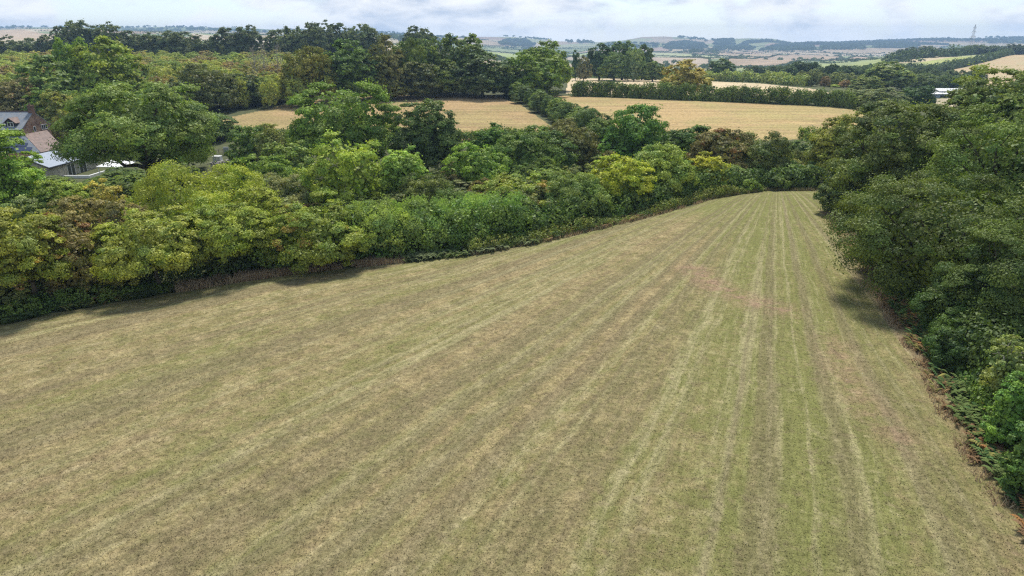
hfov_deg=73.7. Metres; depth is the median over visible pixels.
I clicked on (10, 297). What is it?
thicket bush
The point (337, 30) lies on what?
oak tree
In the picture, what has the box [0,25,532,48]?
woodland
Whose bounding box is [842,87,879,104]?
oak tree
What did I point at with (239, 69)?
plantation tree
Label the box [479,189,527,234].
willow bush
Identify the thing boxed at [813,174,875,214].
oak tree
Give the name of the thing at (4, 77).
plantation tree
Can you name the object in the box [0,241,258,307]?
hedge
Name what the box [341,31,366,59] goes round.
oak tree
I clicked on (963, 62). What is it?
hedge
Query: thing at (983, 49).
oak tree
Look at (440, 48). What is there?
oak tree
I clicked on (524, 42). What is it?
woodland
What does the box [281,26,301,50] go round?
oak tree
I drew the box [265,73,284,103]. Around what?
plantation tree
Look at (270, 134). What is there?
hazel tree
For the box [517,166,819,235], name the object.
hedge
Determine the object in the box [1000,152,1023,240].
oak tree
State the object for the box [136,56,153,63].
plantation tree
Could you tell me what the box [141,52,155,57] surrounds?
plantation tree
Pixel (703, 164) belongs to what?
hazel tree
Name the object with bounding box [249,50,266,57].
plantation tree
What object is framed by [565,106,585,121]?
hedge bush
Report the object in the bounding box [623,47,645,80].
willow tree
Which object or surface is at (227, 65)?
plantation tree
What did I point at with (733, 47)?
woodland
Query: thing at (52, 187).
hazel tree
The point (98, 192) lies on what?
birch tree
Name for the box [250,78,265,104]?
plantation tree
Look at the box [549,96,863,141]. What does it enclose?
stubble field
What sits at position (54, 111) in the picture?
hazel tree
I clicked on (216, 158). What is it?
white tank
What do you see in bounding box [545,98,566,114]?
hedge bush
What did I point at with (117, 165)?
canopy
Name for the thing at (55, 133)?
hazel tree
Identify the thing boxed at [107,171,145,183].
garden bush
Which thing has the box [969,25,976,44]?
pylon
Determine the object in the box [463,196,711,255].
dry grass
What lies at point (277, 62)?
dead tree
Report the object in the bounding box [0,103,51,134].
stone house
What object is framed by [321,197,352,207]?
thicket bush
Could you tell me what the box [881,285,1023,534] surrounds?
bracken
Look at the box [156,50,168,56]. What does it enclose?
plantation tree
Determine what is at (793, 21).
sky
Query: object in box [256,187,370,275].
hawthorn tree
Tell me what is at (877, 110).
oak tree
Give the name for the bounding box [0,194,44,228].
elder tree
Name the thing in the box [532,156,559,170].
thicket bush
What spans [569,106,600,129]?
hedge bush
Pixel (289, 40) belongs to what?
oak tree
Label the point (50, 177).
garden bush
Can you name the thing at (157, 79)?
plantation tree
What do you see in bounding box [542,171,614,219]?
blackthorn tree
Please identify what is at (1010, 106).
oak tree
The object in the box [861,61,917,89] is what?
oak tree
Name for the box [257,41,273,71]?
dead tree
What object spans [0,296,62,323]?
bracken
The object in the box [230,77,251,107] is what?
plantation tree
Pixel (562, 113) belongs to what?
hedge bush
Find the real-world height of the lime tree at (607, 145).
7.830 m
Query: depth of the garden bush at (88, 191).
111.92 m
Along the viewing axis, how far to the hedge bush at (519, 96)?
224.85 m
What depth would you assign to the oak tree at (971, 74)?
402.86 m
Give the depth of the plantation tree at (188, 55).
354.56 m
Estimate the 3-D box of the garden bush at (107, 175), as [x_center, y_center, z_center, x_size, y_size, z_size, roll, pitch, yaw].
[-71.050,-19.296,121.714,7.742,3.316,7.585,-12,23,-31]
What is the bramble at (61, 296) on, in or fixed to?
on the ground at (20, 33)
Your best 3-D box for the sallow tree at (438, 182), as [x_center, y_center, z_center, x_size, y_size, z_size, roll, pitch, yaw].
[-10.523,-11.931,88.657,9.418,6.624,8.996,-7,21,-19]
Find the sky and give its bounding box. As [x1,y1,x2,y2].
[0,0,1023,42]
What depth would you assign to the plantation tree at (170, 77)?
217.22 m
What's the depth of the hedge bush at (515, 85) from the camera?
234.46 m
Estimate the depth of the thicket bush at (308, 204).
86.81 m
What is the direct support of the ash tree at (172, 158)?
on the ground at (20, 33)
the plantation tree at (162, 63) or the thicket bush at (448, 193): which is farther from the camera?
the plantation tree at (162, 63)
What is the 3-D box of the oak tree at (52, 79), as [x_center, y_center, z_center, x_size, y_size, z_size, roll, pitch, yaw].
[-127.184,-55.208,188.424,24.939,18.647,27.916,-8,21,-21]
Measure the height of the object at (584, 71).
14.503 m
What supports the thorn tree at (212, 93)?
on the ground at (20, 33)
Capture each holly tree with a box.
[465,121,514,152]
[663,124,710,158]
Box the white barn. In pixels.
[931,88,957,97]
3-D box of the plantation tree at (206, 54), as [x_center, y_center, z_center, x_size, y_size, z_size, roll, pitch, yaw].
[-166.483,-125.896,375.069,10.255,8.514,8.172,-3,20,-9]
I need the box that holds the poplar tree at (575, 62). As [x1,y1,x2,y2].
[571,50,580,79]
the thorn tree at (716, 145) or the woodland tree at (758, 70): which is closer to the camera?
the thorn tree at (716, 145)
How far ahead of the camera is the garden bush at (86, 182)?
114.03 m
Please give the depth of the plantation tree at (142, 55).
367.52 m
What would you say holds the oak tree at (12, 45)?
on the ground at (20, 33)
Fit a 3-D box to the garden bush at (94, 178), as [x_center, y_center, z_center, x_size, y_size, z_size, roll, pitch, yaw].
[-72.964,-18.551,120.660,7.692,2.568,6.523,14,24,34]
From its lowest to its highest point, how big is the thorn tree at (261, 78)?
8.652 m
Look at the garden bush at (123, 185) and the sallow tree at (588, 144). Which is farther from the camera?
the sallow tree at (588, 144)
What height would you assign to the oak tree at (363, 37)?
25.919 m
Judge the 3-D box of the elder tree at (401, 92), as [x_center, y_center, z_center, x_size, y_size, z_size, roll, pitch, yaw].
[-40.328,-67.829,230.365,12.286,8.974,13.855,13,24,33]
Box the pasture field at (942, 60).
[920,56,978,64]
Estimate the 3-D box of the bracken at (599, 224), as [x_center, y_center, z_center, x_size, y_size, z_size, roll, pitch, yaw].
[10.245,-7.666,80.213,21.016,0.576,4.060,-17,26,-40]
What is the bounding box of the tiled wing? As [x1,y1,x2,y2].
[1,130,58,158]
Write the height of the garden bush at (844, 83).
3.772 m
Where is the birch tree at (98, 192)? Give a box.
[78,178,129,217]
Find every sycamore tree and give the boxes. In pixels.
[46,36,89,85]
[66,35,148,102]
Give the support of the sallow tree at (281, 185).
on the ground at (20, 33)
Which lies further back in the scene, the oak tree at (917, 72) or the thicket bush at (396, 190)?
the oak tree at (917, 72)
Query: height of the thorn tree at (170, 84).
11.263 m
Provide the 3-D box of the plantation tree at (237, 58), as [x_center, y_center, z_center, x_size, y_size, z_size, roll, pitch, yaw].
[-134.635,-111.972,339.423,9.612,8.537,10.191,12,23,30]
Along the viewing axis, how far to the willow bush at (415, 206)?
70.11 m
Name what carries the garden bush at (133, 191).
on the ground at (20, 33)
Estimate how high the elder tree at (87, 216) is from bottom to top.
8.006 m
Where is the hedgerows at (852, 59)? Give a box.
[470,49,913,72]
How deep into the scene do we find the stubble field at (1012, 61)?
684.42 m
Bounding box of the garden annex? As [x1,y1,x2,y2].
[28,151,98,179]
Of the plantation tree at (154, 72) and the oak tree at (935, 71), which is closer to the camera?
the plantation tree at (154, 72)
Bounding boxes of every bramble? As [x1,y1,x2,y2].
[0,280,174,322]
[461,184,766,253]
[863,237,1021,450]
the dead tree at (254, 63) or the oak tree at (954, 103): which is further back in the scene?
the dead tree at (254, 63)
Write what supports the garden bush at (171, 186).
on the ground at (20, 33)
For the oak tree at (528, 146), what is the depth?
112.01 m
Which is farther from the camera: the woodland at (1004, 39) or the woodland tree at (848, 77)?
the woodland at (1004, 39)
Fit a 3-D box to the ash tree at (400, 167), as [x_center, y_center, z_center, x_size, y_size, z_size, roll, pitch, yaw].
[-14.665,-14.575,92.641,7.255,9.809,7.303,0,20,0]
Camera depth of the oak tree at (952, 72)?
412.14 m
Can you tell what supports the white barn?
on the ground at (20, 33)
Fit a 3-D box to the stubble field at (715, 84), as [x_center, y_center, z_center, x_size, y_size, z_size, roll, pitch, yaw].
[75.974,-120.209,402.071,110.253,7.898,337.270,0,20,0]
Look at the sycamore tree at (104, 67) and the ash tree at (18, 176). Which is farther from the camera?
the sycamore tree at (104, 67)
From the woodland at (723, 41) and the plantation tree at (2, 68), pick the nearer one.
the plantation tree at (2, 68)
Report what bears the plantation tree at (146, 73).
on the ground at (20, 33)
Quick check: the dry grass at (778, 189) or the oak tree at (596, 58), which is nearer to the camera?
the dry grass at (778, 189)
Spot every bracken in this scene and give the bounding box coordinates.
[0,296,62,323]
[56,282,177,310]
[401,235,540,261]
[535,210,660,240]
[847,239,998,464]
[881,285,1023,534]
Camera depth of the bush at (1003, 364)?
37.98 m
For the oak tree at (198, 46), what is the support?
on the ground at (20, 33)
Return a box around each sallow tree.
[242,172,312,207]
[398,168,454,215]
[492,66,519,94]
[541,117,601,164]
[720,130,799,171]
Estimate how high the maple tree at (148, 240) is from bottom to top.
8.206 m
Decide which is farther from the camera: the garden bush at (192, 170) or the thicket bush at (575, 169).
the garden bush at (192, 170)
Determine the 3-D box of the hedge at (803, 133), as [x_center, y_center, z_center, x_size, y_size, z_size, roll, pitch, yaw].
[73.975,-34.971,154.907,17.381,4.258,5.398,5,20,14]
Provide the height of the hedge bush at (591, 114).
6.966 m
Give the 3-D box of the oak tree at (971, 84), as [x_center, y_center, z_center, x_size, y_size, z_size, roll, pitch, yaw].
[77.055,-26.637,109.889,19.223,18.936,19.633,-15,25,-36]
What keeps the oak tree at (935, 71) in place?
on the ground at (20, 33)
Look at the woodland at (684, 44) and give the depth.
3733.56 m
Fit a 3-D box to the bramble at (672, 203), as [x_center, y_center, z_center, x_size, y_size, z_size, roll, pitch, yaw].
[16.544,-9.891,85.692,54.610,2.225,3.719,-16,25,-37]
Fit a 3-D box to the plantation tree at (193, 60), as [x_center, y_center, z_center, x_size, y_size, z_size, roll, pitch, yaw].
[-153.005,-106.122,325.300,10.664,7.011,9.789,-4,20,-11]
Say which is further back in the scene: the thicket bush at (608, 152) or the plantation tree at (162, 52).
the plantation tree at (162, 52)
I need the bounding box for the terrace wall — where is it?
[63,169,113,177]
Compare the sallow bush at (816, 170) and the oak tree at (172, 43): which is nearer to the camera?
the sallow bush at (816, 170)
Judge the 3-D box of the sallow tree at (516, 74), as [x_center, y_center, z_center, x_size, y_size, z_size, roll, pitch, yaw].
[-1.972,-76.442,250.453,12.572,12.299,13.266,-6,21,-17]
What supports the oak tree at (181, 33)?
on the ground at (20, 33)
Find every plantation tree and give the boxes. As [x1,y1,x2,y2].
[0,64,12,74]
[0,74,16,85]
[3,66,18,76]
[6,55,20,62]
[8,51,22,58]
[134,51,147,56]
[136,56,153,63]
[138,63,152,77]
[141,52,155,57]
[147,66,169,81]
[148,76,172,83]
[150,54,165,58]
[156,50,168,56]
[156,62,177,78]
[157,60,173,68]
[159,56,174,60]
[162,74,175,83]
[164,52,175,57]
[169,61,182,70]
[175,66,185,76]
[179,59,190,63]
[183,61,200,67]
[185,53,197,58]
[185,58,197,62]
[203,51,213,57]
[207,54,222,61]
[210,60,222,66]
[216,67,229,75]
[218,54,227,60]
[220,60,234,68]
[226,68,247,80]
[227,52,239,61]
[230,66,245,76]
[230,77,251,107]
[233,54,245,65]
[240,52,249,58]
[240,63,258,75]
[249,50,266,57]
[249,60,267,68]
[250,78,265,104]
[257,68,270,76]
[257,70,268,80]
[258,78,281,107]
[262,64,280,73]
[265,71,281,81]
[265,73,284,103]
[266,50,284,56]
[285,78,308,107]
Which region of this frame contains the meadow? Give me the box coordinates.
[0,191,1023,575]
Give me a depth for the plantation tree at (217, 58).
335.04 m
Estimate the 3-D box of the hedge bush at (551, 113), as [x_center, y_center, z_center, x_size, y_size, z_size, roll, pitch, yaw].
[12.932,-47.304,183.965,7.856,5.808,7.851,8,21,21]
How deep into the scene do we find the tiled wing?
146.65 m
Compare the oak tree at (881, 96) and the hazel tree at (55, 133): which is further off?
the oak tree at (881, 96)
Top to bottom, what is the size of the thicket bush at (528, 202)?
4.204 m
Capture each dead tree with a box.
[248,46,259,73]
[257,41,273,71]
[270,43,284,68]
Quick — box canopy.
[96,160,135,174]
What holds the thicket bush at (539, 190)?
on the ground at (20, 33)
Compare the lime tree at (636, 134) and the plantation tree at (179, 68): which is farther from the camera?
the plantation tree at (179, 68)
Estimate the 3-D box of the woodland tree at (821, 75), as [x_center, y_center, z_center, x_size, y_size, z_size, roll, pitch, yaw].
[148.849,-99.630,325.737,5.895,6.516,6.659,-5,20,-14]
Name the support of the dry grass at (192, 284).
on the ground at (20, 33)
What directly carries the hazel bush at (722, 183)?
on the ground at (20, 33)
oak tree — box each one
[0,34,26,54]
[3,52,92,105]
[18,37,38,53]
[34,34,52,52]
[47,25,75,52]
[62,18,95,50]
[85,24,112,51]
[91,21,127,52]
[116,30,144,53]
[135,31,166,54]
[149,30,191,55]
[178,31,200,49]
[185,34,214,52]
[208,27,242,56]
[233,24,264,54]
[263,28,284,52]
[271,35,300,53]
[279,45,338,104]
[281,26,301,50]
[291,21,331,54]
[308,19,337,54]
[317,37,383,97]
[325,22,352,59]
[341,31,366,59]
[343,23,387,62]
[362,32,387,64]
[362,54,398,97]
[390,35,428,96]
[402,25,432,59]
[417,37,446,76]
[425,32,442,57]
[428,58,466,96]
[437,32,487,93]
[450,51,514,96]
[493,123,582,173]
[584,43,614,79]
[596,52,631,80]
[608,40,638,79]
[634,43,657,79]
[638,61,664,81]
[656,59,715,92]
[705,58,735,73]
[801,108,880,171]
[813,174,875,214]
[817,164,1023,298]
[819,96,989,202]
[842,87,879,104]
[847,76,885,91]
[854,208,944,272]
[856,87,913,109]
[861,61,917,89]
[864,109,888,140]
[872,99,924,135]
[903,73,952,88]
[909,90,1023,241]
[912,69,923,73]
[917,46,933,51]
[921,93,965,141]
[921,213,1023,341]
[923,68,934,73]
[926,69,940,78]
[933,87,1019,161]
[936,75,960,87]
[939,64,951,72]
[942,70,956,76]
[944,60,1023,132]
[953,70,965,75]
[953,74,969,87]
[966,71,980,77]
[966,94,1023,172]
[968,44,991,53]
[978,124,1023,172]
[987,45,1001,52]
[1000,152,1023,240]
[1003,43,1022,52]
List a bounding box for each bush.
[0,277,46,304]
[38,175,75,185]
[53,178,74,188]
[67,181,96,192]
[75,236,144,299]
[81,181,110,196]
[83,175,111,184]
[89,170,134,183]
[100,180,141,195]
[104,166,145,176]
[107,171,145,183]
[123,181,148,200]
[145,179,181,196]
[171,162,203,185]
[171,168,184,187]
[204,111,244,139]
[216,241,262,269]
[220,154,292,202]
[222,123,263,164]
[270,196,294,215]
[281,200,320,214]
[286,169,332,205]
[287,188,321,204]
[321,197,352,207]
[336,193,370,205]
[342,192,409,256]
[350,200,376,217]
[381,192,411,206]
[383,193,402,201]
[390,193,457,251]
[391,186,420,201]
[430,187,466,214]
[432,192,501,243]
[433,160,455,173]
[440,168,464,184]
[451,179,473,191]
[467,177,495,193]
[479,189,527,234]
[484,200,517,234]
[503,78,515,96]
[508,81,524,96]
[510,84,533,102]
[510,190,539,211]
[512,195,541,227]
[517,163,538,177]
[521,164,538,179]
[523,88,540,103]
[524,168,554,183]
[524,183,555,216]
[528,90,546,102]
[528,91,553,111]
[528,158,548,168]
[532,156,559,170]
[536,155,556,170]
[538,164,561,177]
[540,96,561,114]
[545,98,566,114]
[545,174,562,192]
[548,101,567,120]
[552,101,578,123]
[557,170,575,181]
[561,164,581,178]
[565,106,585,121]
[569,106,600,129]
[570,156,593,171]
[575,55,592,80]
[576,109,612,128]
[584,155,612,172]
[585,117,613,142]
[599,150,620,162]
[607,182,636,207]
[686,177,727,193]
[687,160,702,181]
[721,163,748,180]
[728,173,763,190]
[731,159,749,175]
[755,164,797,190]
[772,156,827,188]
[789,140,814,150]
[791,149,808,167]
[819,76,830,86]
[838,80,850,87]
[921,318,1001,372]
[979,334,1023,393]
[979,369,1023,446]
[998,420,1023,493]
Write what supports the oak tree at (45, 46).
on the ground at (20, 33)
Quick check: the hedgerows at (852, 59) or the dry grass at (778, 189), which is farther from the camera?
the hedgerows at (852, 59)
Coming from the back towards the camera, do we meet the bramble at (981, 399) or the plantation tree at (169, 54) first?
the plantation tree at (169, 54)
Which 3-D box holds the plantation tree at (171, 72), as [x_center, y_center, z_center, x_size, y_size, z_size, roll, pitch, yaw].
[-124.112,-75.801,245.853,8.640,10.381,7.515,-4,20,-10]
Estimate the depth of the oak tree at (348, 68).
219.60 m
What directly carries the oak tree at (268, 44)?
on the ground at (20, 33)
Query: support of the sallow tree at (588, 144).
on the ground at (20, 33)
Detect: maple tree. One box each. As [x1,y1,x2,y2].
[0,204,79,302]
[80,203,212,284]
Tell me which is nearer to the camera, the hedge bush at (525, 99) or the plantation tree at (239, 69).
the hedge bush at (525, 99)
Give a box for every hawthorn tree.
[32,212,111,296]
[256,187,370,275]
[469,170,556,217]
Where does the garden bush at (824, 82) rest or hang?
on the ground at (20, 33)
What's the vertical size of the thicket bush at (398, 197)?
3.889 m
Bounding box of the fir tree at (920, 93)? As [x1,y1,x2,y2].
[902,84,937,105]
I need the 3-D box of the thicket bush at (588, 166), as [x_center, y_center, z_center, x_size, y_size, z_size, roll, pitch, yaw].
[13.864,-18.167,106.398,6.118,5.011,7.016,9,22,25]
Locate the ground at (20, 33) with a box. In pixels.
[0,27,1023,511]
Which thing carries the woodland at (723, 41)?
on the ground at (20, 33)
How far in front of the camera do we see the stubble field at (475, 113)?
202.25 m
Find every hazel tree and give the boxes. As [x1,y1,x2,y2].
[30,179,96,217]
[33,88,77,125]
[50,113,69,141]
[171,201,280,273]
[253,122,301,161]
[257,139,314,172]
[439,141,515,185]
[655,136,690,159]
[689,151,731,185]
[907,265,1021,343]
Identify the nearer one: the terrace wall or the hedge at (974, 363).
the hedge at (974, 363)
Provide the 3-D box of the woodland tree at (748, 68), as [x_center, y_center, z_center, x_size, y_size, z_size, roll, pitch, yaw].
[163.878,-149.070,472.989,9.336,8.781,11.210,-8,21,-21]
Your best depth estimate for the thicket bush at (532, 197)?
79.23 m
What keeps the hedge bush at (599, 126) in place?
on the ground at (20, 33)
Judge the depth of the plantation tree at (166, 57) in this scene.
343.63 m
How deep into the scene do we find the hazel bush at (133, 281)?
57.92 m
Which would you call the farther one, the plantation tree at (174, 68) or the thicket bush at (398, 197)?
the plantation tree at (174, 68)
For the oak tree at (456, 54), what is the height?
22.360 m
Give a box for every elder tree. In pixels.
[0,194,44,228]
[36,194,117,241]
[93,198,158,234]
[387,75,406,99]
[396,61,443,97]
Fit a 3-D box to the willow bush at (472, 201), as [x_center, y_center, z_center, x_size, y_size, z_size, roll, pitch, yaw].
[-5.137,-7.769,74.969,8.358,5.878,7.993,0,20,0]
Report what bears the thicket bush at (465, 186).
on the ground at (20, 33)
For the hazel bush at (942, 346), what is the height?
3.428 m
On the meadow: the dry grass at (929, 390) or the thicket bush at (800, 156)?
the dry grass at (929, 390)
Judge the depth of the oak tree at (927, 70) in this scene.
408.10 m
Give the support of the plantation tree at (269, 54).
on the ground at (20, 33)
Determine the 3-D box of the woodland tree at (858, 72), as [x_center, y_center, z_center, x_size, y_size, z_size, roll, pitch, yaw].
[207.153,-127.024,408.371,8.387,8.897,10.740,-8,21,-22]
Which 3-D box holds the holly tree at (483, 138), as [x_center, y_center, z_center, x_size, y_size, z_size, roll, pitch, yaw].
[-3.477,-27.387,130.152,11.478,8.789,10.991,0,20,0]
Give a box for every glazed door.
[66,163,75,174]
[78,161,87,172]
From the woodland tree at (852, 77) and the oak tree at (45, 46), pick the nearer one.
the woodland tree at (852, 77)
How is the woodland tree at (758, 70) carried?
on the ground at (20, 33)
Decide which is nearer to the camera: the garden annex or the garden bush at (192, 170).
the garden bush at (192, 170)
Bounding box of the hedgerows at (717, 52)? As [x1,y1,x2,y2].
[93,28,1022,55]
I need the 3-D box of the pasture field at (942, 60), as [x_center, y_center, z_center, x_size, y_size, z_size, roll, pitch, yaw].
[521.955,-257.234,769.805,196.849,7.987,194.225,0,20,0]
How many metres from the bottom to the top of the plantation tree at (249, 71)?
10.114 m
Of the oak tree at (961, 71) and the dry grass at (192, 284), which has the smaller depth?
the dry grass at (192, 284)
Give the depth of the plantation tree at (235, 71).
232.37 m
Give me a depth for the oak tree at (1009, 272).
46.41 m
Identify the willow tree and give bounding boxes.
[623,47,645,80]
[632,141,701,198]
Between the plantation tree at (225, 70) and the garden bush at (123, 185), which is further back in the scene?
the plantation tree at (225, 70)
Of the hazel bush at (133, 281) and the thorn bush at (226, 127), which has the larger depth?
the thorn bush at (226, 127)
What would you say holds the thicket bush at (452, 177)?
on the ground at (20, 33)
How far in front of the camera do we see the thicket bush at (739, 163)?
104.61 m
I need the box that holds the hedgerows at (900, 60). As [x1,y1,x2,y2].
[5,28,993,76]
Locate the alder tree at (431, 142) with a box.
[387,97,464,173]
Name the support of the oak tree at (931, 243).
on the ground at (20, 33)
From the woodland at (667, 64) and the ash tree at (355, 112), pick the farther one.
the woodland at (667, 64)
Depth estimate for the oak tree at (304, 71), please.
212.97 m
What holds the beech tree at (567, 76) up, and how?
on the ground at (20, 33)
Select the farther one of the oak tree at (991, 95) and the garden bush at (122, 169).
the garden bush at (122, 169)
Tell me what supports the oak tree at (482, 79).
on the stubble field at (475, 113)
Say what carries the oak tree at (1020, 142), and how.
on the ground at (20, 33)
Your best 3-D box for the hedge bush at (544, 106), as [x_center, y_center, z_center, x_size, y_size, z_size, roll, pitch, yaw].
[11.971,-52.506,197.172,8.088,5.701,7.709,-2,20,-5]
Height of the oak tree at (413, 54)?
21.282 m
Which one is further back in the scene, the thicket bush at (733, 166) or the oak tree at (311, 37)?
the oak tree at (311, 37)
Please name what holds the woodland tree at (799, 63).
on the ground at (20, 33)
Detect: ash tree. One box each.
[0,122,52,218]
[39,76,222,205]
[118,159,277,230]
[157,115,211,167]
[225,185,283,227]
[279,77,406,166]
[292,127,396,205]
[366,32,408,85]
[376,144,428,193]
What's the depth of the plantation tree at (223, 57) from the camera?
358.58 m
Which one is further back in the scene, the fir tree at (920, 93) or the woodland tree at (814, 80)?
the woodland tree at (814, 80)
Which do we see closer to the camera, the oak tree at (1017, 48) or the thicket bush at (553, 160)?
the thicket bush at (553, 160)
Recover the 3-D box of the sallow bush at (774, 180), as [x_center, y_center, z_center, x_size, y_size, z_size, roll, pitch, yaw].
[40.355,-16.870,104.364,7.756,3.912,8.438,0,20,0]
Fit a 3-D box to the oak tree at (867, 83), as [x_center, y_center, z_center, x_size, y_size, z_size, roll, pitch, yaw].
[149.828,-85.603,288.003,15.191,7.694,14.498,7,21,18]
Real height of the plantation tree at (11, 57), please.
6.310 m
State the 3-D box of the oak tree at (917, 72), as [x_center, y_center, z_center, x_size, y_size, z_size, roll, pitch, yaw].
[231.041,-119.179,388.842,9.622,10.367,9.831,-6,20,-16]
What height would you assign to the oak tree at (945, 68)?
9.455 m
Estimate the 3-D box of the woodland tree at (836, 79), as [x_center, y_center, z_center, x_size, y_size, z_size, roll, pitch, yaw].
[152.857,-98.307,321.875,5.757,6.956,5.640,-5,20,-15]
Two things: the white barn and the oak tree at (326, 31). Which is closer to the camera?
the white barn
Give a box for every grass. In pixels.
[172,251,407,291]
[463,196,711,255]
[710,186,817,198]
[823,210,1019,508]
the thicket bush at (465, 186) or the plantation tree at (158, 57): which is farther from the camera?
the plantation tree at (158, 57)
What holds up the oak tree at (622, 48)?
on the stubble field at (715, 84)
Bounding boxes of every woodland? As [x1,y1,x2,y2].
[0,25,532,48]
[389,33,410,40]
[498,38,535,46]
[533,35,801,47]
[565,39,594,43]
[658,50,886,70]
[663,40,708,49]
[685,47,718,53]
[712,38,735,44]
[712,44,755,50]
[739,39,773,44]
[758,42,816,50]
[803,36,1023,44]
[819,42,866,49]
[872,40,920,48]
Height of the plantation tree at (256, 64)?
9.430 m
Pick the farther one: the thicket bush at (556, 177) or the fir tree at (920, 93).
the fir tree at (920, 93)
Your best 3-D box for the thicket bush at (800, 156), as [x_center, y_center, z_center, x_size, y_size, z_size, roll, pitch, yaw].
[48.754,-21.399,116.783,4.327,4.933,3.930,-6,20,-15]
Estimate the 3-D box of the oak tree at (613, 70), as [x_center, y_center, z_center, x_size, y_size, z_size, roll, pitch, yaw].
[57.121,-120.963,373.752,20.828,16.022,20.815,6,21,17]
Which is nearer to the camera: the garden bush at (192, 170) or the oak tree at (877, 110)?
the garden bush at (192, 170)
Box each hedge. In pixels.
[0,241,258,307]
[223,124,550,141]
[245,195,533,270]
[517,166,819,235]
[568,79,859,108]
[573,67,812,86]
[652,129,742,141]
[796,124,857,140]
[842,189,1023,451]
[880,43,1003,61]
[905,48,1022,69]
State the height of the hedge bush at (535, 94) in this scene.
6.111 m
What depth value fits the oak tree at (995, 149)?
65.03 m
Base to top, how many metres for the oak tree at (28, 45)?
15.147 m
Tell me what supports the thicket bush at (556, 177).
on the ground at (20, 33)
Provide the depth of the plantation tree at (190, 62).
266.56 m
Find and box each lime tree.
[587,152,658,202]
[593,132,633,163]
[600,103,669,157]
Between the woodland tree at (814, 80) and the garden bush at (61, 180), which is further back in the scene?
the woodland tree at (814, 80)
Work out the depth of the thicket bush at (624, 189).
85.59 m
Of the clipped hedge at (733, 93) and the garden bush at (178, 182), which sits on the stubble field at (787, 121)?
the clipped hedge at (733, 93)
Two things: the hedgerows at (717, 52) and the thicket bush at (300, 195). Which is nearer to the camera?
the thicket bush at (300, 195)
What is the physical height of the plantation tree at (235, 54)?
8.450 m
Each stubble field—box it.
[218,95,550,140]
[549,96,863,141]
[566,78,828,95]
[954,54,1023,84]
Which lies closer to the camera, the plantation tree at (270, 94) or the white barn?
the plantation tree at (270, 94)
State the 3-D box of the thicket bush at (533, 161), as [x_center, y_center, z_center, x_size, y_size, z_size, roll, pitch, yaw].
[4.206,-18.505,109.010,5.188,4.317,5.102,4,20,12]
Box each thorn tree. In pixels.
[157,78,194,113]
[175,63,243,110]
[222,73,261,105]
[254,77,285,99]
[684,126,754,167]
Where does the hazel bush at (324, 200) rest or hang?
on the ground at (20, 33)
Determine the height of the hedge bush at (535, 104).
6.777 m
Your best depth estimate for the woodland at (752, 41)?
4371.50 m
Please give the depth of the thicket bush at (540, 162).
106.16 m
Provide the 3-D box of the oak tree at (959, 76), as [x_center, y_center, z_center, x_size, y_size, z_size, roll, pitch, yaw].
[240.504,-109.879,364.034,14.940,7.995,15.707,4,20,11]
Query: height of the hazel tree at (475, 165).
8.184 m
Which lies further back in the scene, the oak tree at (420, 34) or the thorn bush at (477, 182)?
the oak tree at (420, 34)
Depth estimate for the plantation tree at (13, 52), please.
375.73 m
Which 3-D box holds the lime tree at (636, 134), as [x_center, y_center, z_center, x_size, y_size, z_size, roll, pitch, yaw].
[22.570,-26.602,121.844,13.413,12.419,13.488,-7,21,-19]
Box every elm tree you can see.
[0,76,39,110]
[19,85,63,113]
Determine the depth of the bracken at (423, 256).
69.26 m
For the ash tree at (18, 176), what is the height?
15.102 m
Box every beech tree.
[501,47,568,96]
[530,39,574,90]
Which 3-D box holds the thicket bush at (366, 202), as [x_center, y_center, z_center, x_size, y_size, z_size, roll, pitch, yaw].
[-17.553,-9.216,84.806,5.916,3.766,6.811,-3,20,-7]
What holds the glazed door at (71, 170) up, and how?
in the garden annex
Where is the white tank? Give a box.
[212,155,222,162]
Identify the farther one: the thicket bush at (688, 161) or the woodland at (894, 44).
the woodland at (894, 44)
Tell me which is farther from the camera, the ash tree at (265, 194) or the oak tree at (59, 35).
the oak tree at (59, 35)
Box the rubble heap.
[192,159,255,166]
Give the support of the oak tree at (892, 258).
on the ground at (20, 33)
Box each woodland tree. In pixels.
[742,66,754,75]
[751,66,761,74]
[763,66,778,75]
[784,65,797,75]
[795,61,808,73]
[800,61,818,70]
[808,72,818,84]
[813,67,823,72]
[818,72,829,80]
[821,63,837,73]
[830,72,840,84]
[841,65,854,74]
[842,73,855,83]
[850,75,864,84]
[854,68,866,75]
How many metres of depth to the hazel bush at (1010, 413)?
34.88 m
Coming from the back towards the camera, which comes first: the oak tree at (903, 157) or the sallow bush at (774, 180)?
the sallow bush at (774, 180)
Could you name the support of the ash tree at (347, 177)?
on the ground at (20, 33)
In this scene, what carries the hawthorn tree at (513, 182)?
on the ground at (20, 33)
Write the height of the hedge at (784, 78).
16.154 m
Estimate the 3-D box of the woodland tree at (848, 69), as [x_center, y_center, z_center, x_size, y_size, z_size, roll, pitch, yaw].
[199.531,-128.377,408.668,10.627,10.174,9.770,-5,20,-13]

